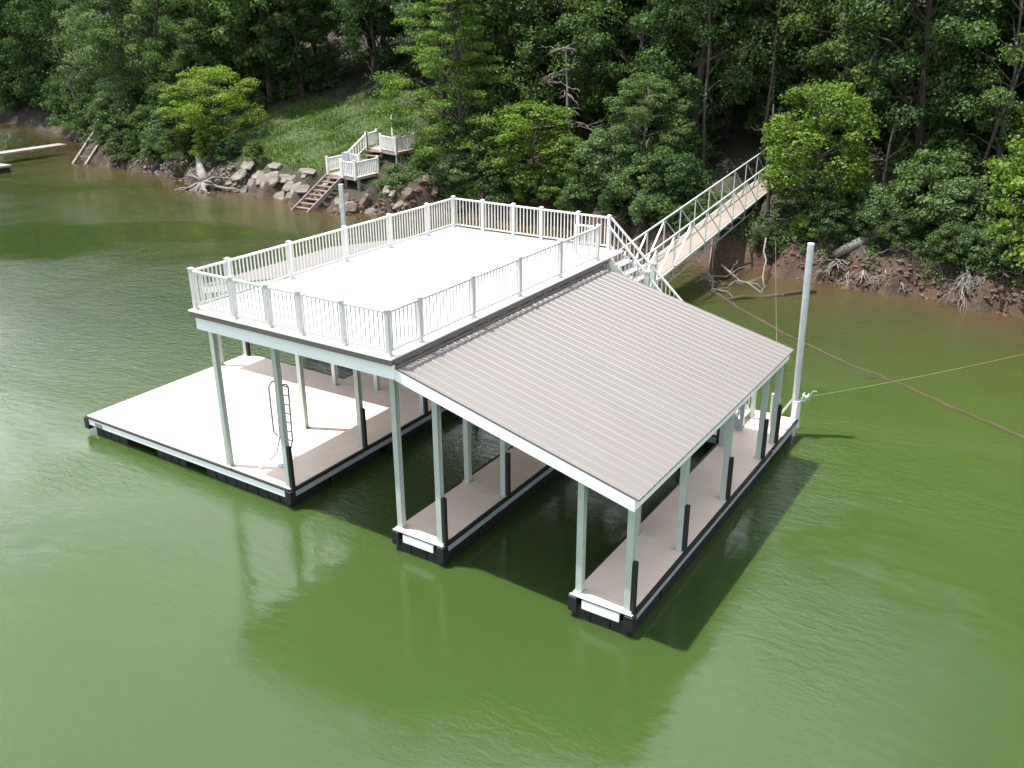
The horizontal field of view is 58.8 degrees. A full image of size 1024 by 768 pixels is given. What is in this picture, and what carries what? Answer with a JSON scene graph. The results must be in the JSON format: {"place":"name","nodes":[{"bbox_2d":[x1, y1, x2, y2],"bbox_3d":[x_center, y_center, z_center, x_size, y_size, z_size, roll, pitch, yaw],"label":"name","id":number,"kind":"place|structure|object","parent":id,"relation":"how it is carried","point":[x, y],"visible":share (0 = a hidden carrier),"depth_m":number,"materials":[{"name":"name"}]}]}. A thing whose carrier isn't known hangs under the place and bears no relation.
{"place":"outdoors","nodes":[
{"label":"outdoors","id":0,"kind":"place"},
{"bbox_2d":[0,121,1023,767],"bbox_3d":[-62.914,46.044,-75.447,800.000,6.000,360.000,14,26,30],"label":"lake water","id":1,"kind":"structure","parent":0,"point":[846,591],"depth_m":18.46,"materials":[{"name":"liquid"}]},
{"bbox_2d":[0,143,66,172],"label":"neighbour dock","id":2,"kind":"object","parent":1,"relation":"on","point":[4,168],"visible":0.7,"depth_m":69.59,"materials":[{"name":"beige wood"}]},
{"bbox_2d":[338,184,346,225],"bbox_3d":[-5.512,-3.052,31.622,0.585,7.701,0.230,14,26,30],"label":"mooring pole","id":3,"kind":"object","parent":1,"relation":"in","point":[342,203],"visible":0.07,"depth_m":30.46,"materials":[{"name":"metal"}]},
{"bbox_2d":[83,195,798,636],"bbox_3d":[-2.024,-0.956,23.322,16.395,5.815,10.391,14,26,30],"label":"dock","id":4,"kind":"object","parent":1,"relation":"on","point":[585,361],"visible":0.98,"depth_m":20.25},
{"bbox_2d":[723,288,816,300],"bbox_3d":[10.211,-3.484,36.029,4.051,0.320,0.302,-6,23,-14],"label":"floating log","id":5,"kind":"object","parent":1,"relation":"on","point":[794,292],"visible":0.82,"depth_m":35.94,"materials":[{"name":"wood"}]},
{"bbox_2d":[781,243,816,435],"bbox_3d":[7.509,0.130,23.760,0.691,7.692,0.608,-7,23,-17],"label":"mooring pole","id":6,"kind":"object","parent":1,"relation":"in","point":[795,401],"visible":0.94,"depth_m":23.29,"materials":[{"name":"metal"}]},
{"bbox_2d":[711,289,1023,438],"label":"cable","id":7,"kind":"object","parent":1,"relation":"on","point":[885,378],"visible":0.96,"depth_m":28.15,"materials":[{"name":"metal"}]},
{"bbox_2d":[0,0,1023,317],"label":"hillside ground","id":8,"kind":"structure","parent":0,"point":[740,146],"depth_m":50.29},
{"bbox_2d":[0,44,50,112],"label":"tree","id":9,"kind":"object","parent":8,"relation":"on","point":[7,74],"visible":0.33,"depth_m":90.48,"materials":[{"name":"green plant"}]},
{"bbox_2d":[0,2,61,89],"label":"tree","id":10,"kind":"object","parent":8,"relation":"on","point":[15,55],"visible":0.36,"depth_m":86.70,"materials":[{"name":"green plant"}]},
{"bbox_2d":[8,55,57,107],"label":"shrub","id":11,"kind":"object","parent":8,"relation":"on","point":[31,92],"visible":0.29,"depth_m":87.47,"materials":[{"name":"green plant"}]},
{"bbox_2d":[0,0,91,70],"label":"tree","id":12,"kind":"object","parent":8,"relation":"on","point":[2,6],"visible":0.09,"depth_m":89.70,"materials":[{"name":"green plant"}]},
{"bbox_2d":[38,58,65,108],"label":"shrub","id":13,"kind":"object","parent":8,"relation":"on","point":[45,88],"visible":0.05,"depth_m":83.53,"materials":[{"name":"green plant"}]},
{"bbox_2d":[2,0,119,58],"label":"tree","id":14,"kind":"object","parent":8,"relation":"on","point":[37,43],"visible":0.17,"depth_m":84.60,"materials":[{"name":"green plant"}]},
{"bbox_2d":[40,78,81,127],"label":"shrub","id":15,"kind":"object","parent":8,"relation":"on","point":[54,103],"visible":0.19,"depth_m":79.77,"materials":[{"name":"green plant"}]},
{"bbox_2d":[43,27,90,133],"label":"bare trunk","id":16,"kind":"object","parent":8,"relation":"on","point":[88,129],"visible":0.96,"depth_m":72.45,"materials":[{"name":"grey plant"}]},
{"bbox_2d":[9,0,134,75],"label":"tree","id":17,"kind":"object","parent":8,"relation":"on","point":[33,9],"visible":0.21,"depth_m":79.45,"materials":[{"name":"green plant"}]},
{"bbox_2d":[59,96,92,135],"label":"shrub","id":18,"kind":"object","parent":8,"relation":"on","point":[77,128],"visible":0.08,"depth_m":75.99,"materials":[{"name":"green plant"}]},
{"bbox_2d":[54,65,98,115],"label":"shrub","id":19,"kind":"object","parent":8,"relation":"on","point":[68,99],"visible":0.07,"depth_m":77.95,"materials":[{"name":"green plant"}]},
{"bbox_2d":[49,58,108,119],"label":"tree","id":20,"kind":"object","parent":8,"relation":"on","point":[58,84],"visible":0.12,"depth_m":77.14,"materials":[{"name":"green plant"}]},
{"bbox_2d":[69,85,101,128],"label":"shrub","id":21,"kind":"object","parent":8,"relation":"on","point":[82,100],"visible":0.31,"depth_m":72.35,"materials":[{"name":"green plant"}]},
{"bbox_2d":[72,124,110,163],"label":"bank ladder","id":22,"kind":"object","parent":8,"relation":"on","point":[81,151],"visible":0.49,"depth_m":69.29,"materials":[{"name":"brown wood"}]},
{"bbox_2d":[45,0,149,99],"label":"tree","id":23,"kind":"object","parent":8,"relation":"on","point":[62,4],"visible":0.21,"depth_m":73.90,"materials":[{"name":"green plant"}]},
{"bbox_2d":[78,90,143,143],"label":"shrub","id":24,"kind":"object","parent":8,"relation":"on","point":[101,114],"visible":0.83,"depth_m":66.69,"materials":[{"name":"green plant"}]},
{"bbox_2d":[56,0,170,120],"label":"tree","id":25,"kind":"object","parent":8,"relation":"on","point":[100,6],"visible":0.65,"depth_m":67.85,"materials":[{"name":"green plant"}]},
{"bbox_2d":[100,127,141,160],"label":"shrub","id":26,"kind":"object","parent":8,"relation":"on","point":[116,138],"visible":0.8,"depth_m":65.95,"materials":[{"name":"green plant"}]},
{"bbox_2d":[120,103,164,151],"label":"shrub","id":27,"kind":"object","parent":8,"relation":"on","point":[140,113],"visible":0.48,"depth_m":64.86,"materials":[{"name":"green plant"}]},
{"bbox_2d":[78,0,216,105],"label":"tree","id":28,"kind":"object","parent":8,"relation":"on","point":[114,41],"visible":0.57,"depth_m":66.52,"materials":[{"name":"green plant"}]},
{"bbox_2d":[131,126,175,158],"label":"shrub","id":29,"kind":"object","parent":8,"relation":"on","point":[146,145],"visible":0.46,"depth_m":63.92,"materials":[{"name":"green plant"}]},
{"bbox_2d":[143,110,195,151],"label":"shrub","id":30,"kind":"object","parent":8,"relation":"on","point":[162,123],"visible":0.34,"depth_m":63.13,"materials":[{"name":"green plant"}]},
{"bbox_2d":[152,125,195,160],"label":"shrub","id":31,"kind":"object","parent":8,"relation":"on","point":[182,140],"visible":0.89,"depth_m":61.61,"materials":[{"name":"green plant"}]},
{"bbox_2d":[109,143,248,192],"bbox_3d":[-22.925,-14.844,62.277,16.283,1.801,1.924,18,29,38],"label":"shore rubble","id":32,"kind":"object","parent":8,"relation":"on","point":[175,164],"visible":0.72,"depth_m":62.26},
{"bbox_2d":[136,15,225,111],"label":"tree","id":33,"kind":"object","parent":8,"relation":"on","point":[190,25],"visible":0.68,"depth_m":65.01,"materials":[{"name":"green plant"}]},
{"bbox_2d":[175,152,242,192],"bbox_3d":[-20.203,-13.136,58.477,3.252,2.510,7.623,-16,27,-34],"label":"driftwood stump","id":34,"kind":"object","parent":8,"relation":"on","point":[203,178],"visible":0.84,"depth_m":57.89,"materials":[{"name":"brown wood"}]},
{"bbox_2d":[188,115,232,157],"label":"shrub","id":35,"kind":"object","parent":8,"relation":"on","point":[215,126],"visible":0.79,"depth_m":59.99,"materials":[{"name":"green plant"}]},
{"bbox_2d":[156,64,266,141],"bbox_3d":[-20.372,-18.826,62.115,7.280,5.599,8.234,-7,24,-12],"label":"tree","id":36,"kind":"object","parent":8,"relation":"on","point":[196,83],"visible":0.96,"depth_m":61.22,"materials":[{"name":"green plant"}]},
{"bbox_2d":[185,109,240,144],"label":"shrub","id":37,"kind":"object","parent":8,"relation":"on","point":[219,119],"visible":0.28,"depth_m":61.49,"materials":[{"name":"green plant"}]},
{"bbox_2d":[210,135,242,161],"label":"shrub","id":38,"kind":"object","parent":8,"relation":"on","point":[231,143],"visible":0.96,"depth_m":59.60,"materials":[{"name":"green plant"}]},
{"bbox_2d":[242,139,271,159],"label":"shrub","id":39,"kind":"object","parent":8,"relation":"on","point":[255,149],"visible":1,"depth_m":58.03,"materials":[{"name":"green plant"}]},
{"bbox_2d":[199,0,335,102],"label":"tree","id":40,"kind":"object","parent":8,"relation":"on","point":[281,3],"visible":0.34,"depth_m":68.57,"materials":[{"name":"green plant"}]},
{"bbox_2d":[264,171,278,186],"bbox_3d":[-14.707,-12.603,55.752,1.088,1.121,0.194,5,-19,30],"label":"rock slab","id":41,"kind":"object","parent":8,"relation":"on","point":[272,178],"visible":1,"depth_m":55.62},
{"bbox_2d":[251,0,342,98],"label":"tree","id":42,"kind":"object","parent":8,"relation":"on","point":[298,68],"visible":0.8,"depth_m":67.86,"materials":[{"name":"green plant"}]},
{"bbox_2d":[209,82,430,190],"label":"grass","id":43,"kind":"structure","parent":8,"relation":"on","point":[323,107],"depth_m":62.16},
{"bbox_2d":[291,115,415,211],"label":"bank stairs","id":44,"kind":"structure","parent":8,"relation":"on","point":[350,165],"depth_m":54.07,"materials":[{"name":"white paint"}]},
{"bbox_2d":[319,0,429,85],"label":"tree","id":45,"kind":"object","parent":8,"relation":"on","point":[390,54],"visible":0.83,"depth_m":66.84,"materials":[{"name":"green plant"}]},
{"bbox_2d":[345,0,422,71],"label":"tree","id":46,"kind":"object","parent":8,"relation":"on","point":[364,24],"visible":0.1,"depth_m":70.87,"materials":[{"name":"green plant"}]},
{"bbox_2d":[333,178,468,214],"bbox_3d":[-6.036,-10.440,51.028,8.264,2.101,1.805,2,23,6],"label":"shore rubble","id":47,"kind":"object","parent":8,"relation":"on","point":[392,204],"visible":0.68,"depth_m":51.00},
{"bbox_2d":[408,136,444,168],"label":"shrub","id":48,"kind":"object","parent":8,"relation":"on","point":[420,156],"visible":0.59,"depth_m":51.69,"materials":[{"name":"green plant"}]},
{"bbox_2d":[379,0,490,69],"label":"tree","id":49,"kind":"object","parent":8,"relation":"on","point":[400,11],"visible":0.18,"depth_m":61.48,"materials":[{"name":"green plant"}]},
{"bbox_2d":[365,0,509,138],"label":"pine tree","id":50,"kind":"object","parent":8,"relation":"on","point":[397,81],"visible":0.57,"depth_m":52.99,"materials":[{"name":"green plant"}]},
{"bbox_2d":[430,147,482,186],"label":"shrub","id":51,"kind":"object","parent":8,"relation":"on","point":[450,161],"visible":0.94,"depth_m":50.54,"materials":[{"name":"green plant"}]},
{"bbox_2d":[443,182,478,213],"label":"shrub","id":52,"kind":"object","parent":8,"relation":"on","point":[467,188],"visible":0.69,"depth_m":50.35,"materials":[{"name":"green plant"}]},
{"bbox_2d":[399,0,531,169],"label":"pine tree","id":53,"kind":"object","parent":8,"relation":"on","point":[462,84],"visible":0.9,"depth_m":49.92,"materials":[{"name":"green plant"}]},
{"bbox_2d":[446,119,528,184],"bbox_3d":[-1.223,-12.791,51.015,4.632,4.147,4.468,5,23,12],"label":"shrub","id":54,"kind":"object","parent":8,"relation":"on","point":[473,157],"visible":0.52,"depth_m":49.87,"materials":[{"name":"green plant"}]},
{"bbox_2d":[472,159,534,205],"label":"shrub","id":55,"kind":"object","parent":8,"relation":"on","point":[490,187],"visible":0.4,"depth_m":49.07,"materials":[{"name":"green plant"}]},
{"bbox_2d":[2,0,1023,223],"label":"woodland","id":56,"kind":"object","parent":8,"relation":"on","point":[273,88],"visible":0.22,"depth_m":52.63,"materials":[{"name":"green plant"}]},
{"bbox_2d":[449,0,596,127],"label":"tree","id":57,"kind":"object","parent":8,"relation":"on","point":[491,28],"visible":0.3,"depth_m":53.78,"materials":[{"name":"green plant"}]},
{"bbox_2d":[477,99,582,186],"bbox_3d":[1.159,-12.607,49.200,5.695,5.251,6.739,-9,24,-20],"label":"tree","id":58,"kind":"object","parent":8,"relation":"on","point":[538,114],"visible":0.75,"depth_m":47.75,"materials":[{"name":"green plant"}]},
{"bbox_2d":[511,162,560,205],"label":"shrub","id":59,"kind":"object","parent":8,"relation":"on","point":[520,190],"visible":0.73,"depth_m":47.88,"materials":[{"name":"green plant"}]},
{"bbox_2d":[88,109,1023,289],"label":"undergrowth","id":60,"kind":"object","parent":8,"relation":"on","point":[740,227],"visible":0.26,"depth_m":41.21,"materials":[{"name":"green plant"}]},
{"bbox_2d":[97,129,1023,313],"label":"dead branches","id":61,"kind":"object","parent":8,"relation":"on","point":[962,276],"depth_m":35.14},
{"bbox_2d":[533,136,602,194],"bbox_3d":[2.902,-11.252,48.249,3.848,3.784,3.322,-17,27,-34],"label":"shrub","id":62,"kind":"object","parent":8,"relation":"on","point":[572,166],"visible":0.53,"depth_m":47.33,"materials":[{"name":"green plant"}]},
{"bbox_2d":[491,0,647,134],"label":"tree","id":63,"kind":"object","parent":8,"relation":"on","point":[528,51],"visible":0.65,"depth_m":51.47,"materials":[{"name":"green plant"}]},
{"bbox_2d":[532,41,611,160],"bbox_3d":[2.776,-14.682,48.988,4.820,7.350,3.712,14,26,30],"label":"dead tree","id":64,"kind":"object","parent":8,"relation":"on","point":[566,84],"visible":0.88,"depth_m":49.27,"materials":[{"name":"grey wood"}]},
{"bbox_2d":[553,174,598,215],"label":"shrub","id":65,"kind":"object","parent":8,"relation":"on","point":[564,202],"visible":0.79,"depth_m":46.53,"materials":[{"name":"green plant"}]},
{"bbox_2d":[555,126,645,198],"bbox_3d":[4.625,-11.192,46.780,4.632,4.147,4.468,-4,23,-10],"label":"shrub","id":66,"kind":"object","parent":8,"relation":"on","point":[590,156],"visible":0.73,"depth_m":45.73,"materials":[{"name":"green plant"}]},
{"bbox_2d":[594,172,642,218],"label":"shrub","id":67,"kind":"object","parent":8,"relation":"on","point":[605,201],"visible":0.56,"depth_m":44.56,"materials":[{"name":"green plant"}]},
{"bbox_2d":[545,0,724,150],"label":"tree","id":68,"kind":"object","parent":8,"relation":"on","point":[610,68],"visible":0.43,"depth_m":49.23,"materials":[{"name":"green plant"}]},
{"bbox_2d":[562,0,712,136],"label":"pine tree","id":69,"kind":"object","parent":8,"relation":"on","point":[613,30],"visible":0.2,"depth_m":51.31,"materials":[{"name":"green plant"}]},
{"bbox_2d":[608,144,687,212],"bbox_3d":[6.957,-9.607,44.029,4.095,3.802,4.246,-18,28,-36],"label":"shrub","id":70,"kind":"object","parent":8,"relation":"on","point":[642,163],"visible":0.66,"depth_m":43.56,"materials":[{"name":"green plant"}]},
{"bbox_2d":[602,72,696,180],"bbox_3d":[6.893,-12.543,45.806,5.024,5.939,4.933,8,29,20],"label":"tree","id":71,"kind":"object","parent":8,"relation":"on","point":[651,97],"visible":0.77,"depth_m":44.69,"materials":[{"name":"green plant"}]},
{"bbox_2d":[628,186,677,226],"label":"shrub","id":72,"kind":"object","parent":8,"relation":"on","point":[637,216],"visible":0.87,"depth_m":42.96,"materials":[{"name":"green plant"}]},
{"bbox_2d":[637,151,712,217],"bbox_3d":[7.698,-9.367,43.189,3.537,3.283,3.667,11,25,26],"label":"shrub","id":73,"kind":"object","parent":8,"relation":"on","point":[696,180],"visible":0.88,"depth_m":42.59,"materials":[{"name":"green plant"}]},
{"bbox_2d":[672,196,717,234],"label":"shrub","id":74,"kind":"object","parent":8,"relation":"on","point":[689,209],"visible":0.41,"depth_m":41.24,"materials":[{"name":"green plant"}]},
{"bbox_2d":[619,149,792,288],"bbox_3d":[7.459,-6.376,37.059,1.170,3.727,24.568,13,26,29],"label":"gangway","id":75,"kind":"object","parent":8,"relation":"on","point":[674,254],"visible":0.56,"depth_m":37.54,"materials":[{"name":"paint"}]},
{"bbox_2d":[688,0,728,171],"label":"bare trunk","id":76,"kind":"object","parent":8,"relation":"on","point":[704,109],"visible":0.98,"depth_m":44.30,"materials":[{"name":"brown plant"}]},
{"bbox_2d":[627,0,794,152],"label":"tree","id":77,"kind":"object","parent":8,"relation":"on","point":[693,86],"visible":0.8,"depth_m":45.01,"materials":[{"name":"green plant"}]},
{"bbox_2d":[672,0,822,135],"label":"tree","id":78,"kind":"object","parent":8,"relation":"on","point":[760,82],"visible":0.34,"depth_m":46.49,"materials":[{"name":"green plant"}]},
{"bbox_2d":[751,219,785,248],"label":"shrub","id":79,"kind":"object","parent":8,"relation":"on","point":[768,231],"visible":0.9,"depth_m":39.62,"materials":[{"name":"green plant"}]},
{"bbox_2d":[756,0,781,179],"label":"bare trunk","id":80,"kind":"object","parent":8,"relation":"on","point":[766,115],"visible":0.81,"depth_m":44.24,"materials":[{"name":"brown plant"}]},
{"bbox_2d":[757,77,793,217],"bbox_3d":[11.225,-10.397,40.810,1.591,6.600,2.591,-18,29,-37],"label":"bare trunk","id":81,"kind":"object","parent":8,"relation":"on","point":[768,204],"visible":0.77,"depth_m":40.64,"materials":[{"name":"brown plant"}]},
{"bbox_2d":[789,209,830,242],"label":"shrub","id":82,"kind":"object","parent":8,"relation":"on","point":[796,225],"visible":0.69,"depth_m":38.51,"materials":[{"name":"green plant"}]},
{"bbox_2d":[758,79,882,213],"bbox_3d":[13.329,-9.843,39.586,5.117,6.520,6.060,10,25,24],"label":"tree","id":83,"kind":"object","parent":8,"relation":"on","point":[776,177],"visible":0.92,"depth_m":38.36,"materials":[{"name":"green plant"}]},
{"bbox_2d":[744,0,896,144],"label":"tree","id":84,"kind":"object","parent":8,"relation":"on","point":[781,85],"visible":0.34,"depth_m":45.24,"materials":[{"name":"green plant"}]},
{"bbox_2d":[791,159,853,208],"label":"shrub","id":85,"kind":"object","parent":8,"relation":"on","point":[818,179],"visible":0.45,"depth_m":40.04,"materials":[{"name":"green plant"}]},
{"bbox_2d":[800,192,864,241],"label":"shrub","id":86,"kind":"object","parent":8,"relation":"on","point":[840,211],"visible":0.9,"depth_m":37.99,"materials":[{"name":"green plant"}]},
{"bbox_2d":[816,172,880,221],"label":"shrub","id":87,"kind":"object","parent":8,"relation":"on","point":[851,203],"visible":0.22,"depth_m":38.78,"materials":[{"name":"green plant"}]},
{"bbox_2d":[800,215,920,279],"bbox_3d":[15.062,-5.816,38.005,6.302,3.400,1.221,-9,24,-20],"label":"fallen log","id":88,"kind":"object","parent":8,"relation":"on","point":[849,246],"visible":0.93,"depth_m":37.85,"materials":[{"name":"grey wood"}]},
{"bbox_2d":[835,269,910,292],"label":"exposed roots","id":89,"kind":"object","parent":8,"relation":"on","point":[879,277],"visible":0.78,"depth_m":36.65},
{"bbox_2d":[844,182,909,236],"bbox_3d":[15.346,-7.132,38.277,2.978,2.765,3.088,-8,23,-17],"label":"shrub","id":90,"kind":"object","parent":8,"relation":"on","point":[870,208],"visible":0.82,"depth_m":37.40,"materials":[{"name":"green plant"}]},
{"bbox_2d":[765,0,1005,161],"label":"tree","id":91,"kind":"object","parent":8,"relation":"on","point":[797,23],"visible":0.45,"depth_m":41.35,"materials":[{"name":"green plant"}]},
{"bbox_2d":[875,104,918,222],"bbox_3d":[15.660,-8.810,37.553,1.445,5.690,1.460,17,28,29],"label":"bare trunk","id":92,"kind":"object","parent":8,"relation":"on","point":[886,162],"visible":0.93,"depth_m":37.74,"materials":[{"name":"brown plant"}]},
{"bbox_2d":[776,239,1023,319],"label":"shore rubble","id":93,"kind":"object","parent":8,"relation":"on","point":[1015,295],"visible":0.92,"depth_m":36.29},
{"bbox_2d":[877,207,932,248],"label":"shrub","id":94,"kind":"object","parent":8,"relation":"on","point":[912,228],"visible":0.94,"depth_m":36.67,"materials":[{"name":"green plant"}]},
{"bbox_2d":[829,0,1018,158],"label":"tree","id":95,"kind":"object","parent":8,"relation":"on","point":[939,50],"visible":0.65,"depth_m":38.86,"materials":[{"name":"green plant"}]},
{"bbox_2d":[880,149,980,231],"bbox_3d":[17.738,-7.524,37.442,4.632,4.147,4.467,-5,23,-11],"label":"shrub","id":96,"kind":"object","parent":8,"relation":"on","point":[920,177],"visible":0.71,"depth_m":36.58,"materials":[{"name":"green plant"}]},
{"bbox_2d":[913,222,977,267],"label":"shrub","id":97,"kind":"object","parent":8,"relation":"on","point":[939,236],"visible":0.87,"depth_m":35.29,"materials":[{"name":"green plant"}]},
{"bbox_2d":[895,175,1006,253],"bbox_3d":[17.710,-6.737,36.719,3.860,3.456,3.723,-8,24,-19],"label":"shrub","id":98,"kind":"object","parent":8,"relation":"on","point":[961,192],"visible":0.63,"depth_m":35.75,"materials":[{"name":"green plant"}]},
{"bbox_2d":[914,0,1023,196],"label":"tree","id":99,"kind":"object","parent":8,"relation":"on","point":[994,97],"visible":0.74,"depth_m":37.06,"materials":[{"name":"green plant"}]},
{"bbox_2d":[914,11,1023,96],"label":"tree","id":100,"kind":"object","parent":8,"relation":"on","point":[1005,79],"visible":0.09,"depth_m":40.72,"materials":[{"name":"green plant"}]},
{"bbox_2d":[947,220,1017,267],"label":"shrub","id":101,"kind":"object","parent":8,"relation":"on","point":[979,256],"visible":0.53,"depth_m":34.77,"materials":[{"name":"green plant"}]},
{"bbox_2d":[961,217,1023,271],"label":"shrub","id":102,"kind":"object","parent":8,"relation":"on","point":[994,248],"visible":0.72,"depth_m":34.00,"materials":[{"name":"green plant"}]},
{"bbox_2d":[969,59,1023,209],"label":"bare trunk","id":103,"kind":"object","parent":8,"relation":"on","point":[1001,116],"visible":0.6,"depth_m":36.37,"materials":[{"name":"brown plant"}]},
{"bbox_2d":[971,155,1023,222],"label":"shrub","id":104,"kind":"object","parent":8,"relation":"on","point":[1010,196],"visible":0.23,"depth_m":34.87,"materials":[{"name":"green plant"}]},
{"bbox_2d":[977,130,1023,271],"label":"shrub","id":105,"kind":"object","parent":8,"relation":"on","point":[1017,170],"visible":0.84,"depth_m":33.48,"materials":[{"name":"green plant"}]},
{"bbox_2d":[992,75,1023,175],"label":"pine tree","id":106,"kind":"object","parent":8,"relation":"on","point":[1019,123],"visible":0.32,"depth_m":36.88,"materials":[{"name":"green plant"}]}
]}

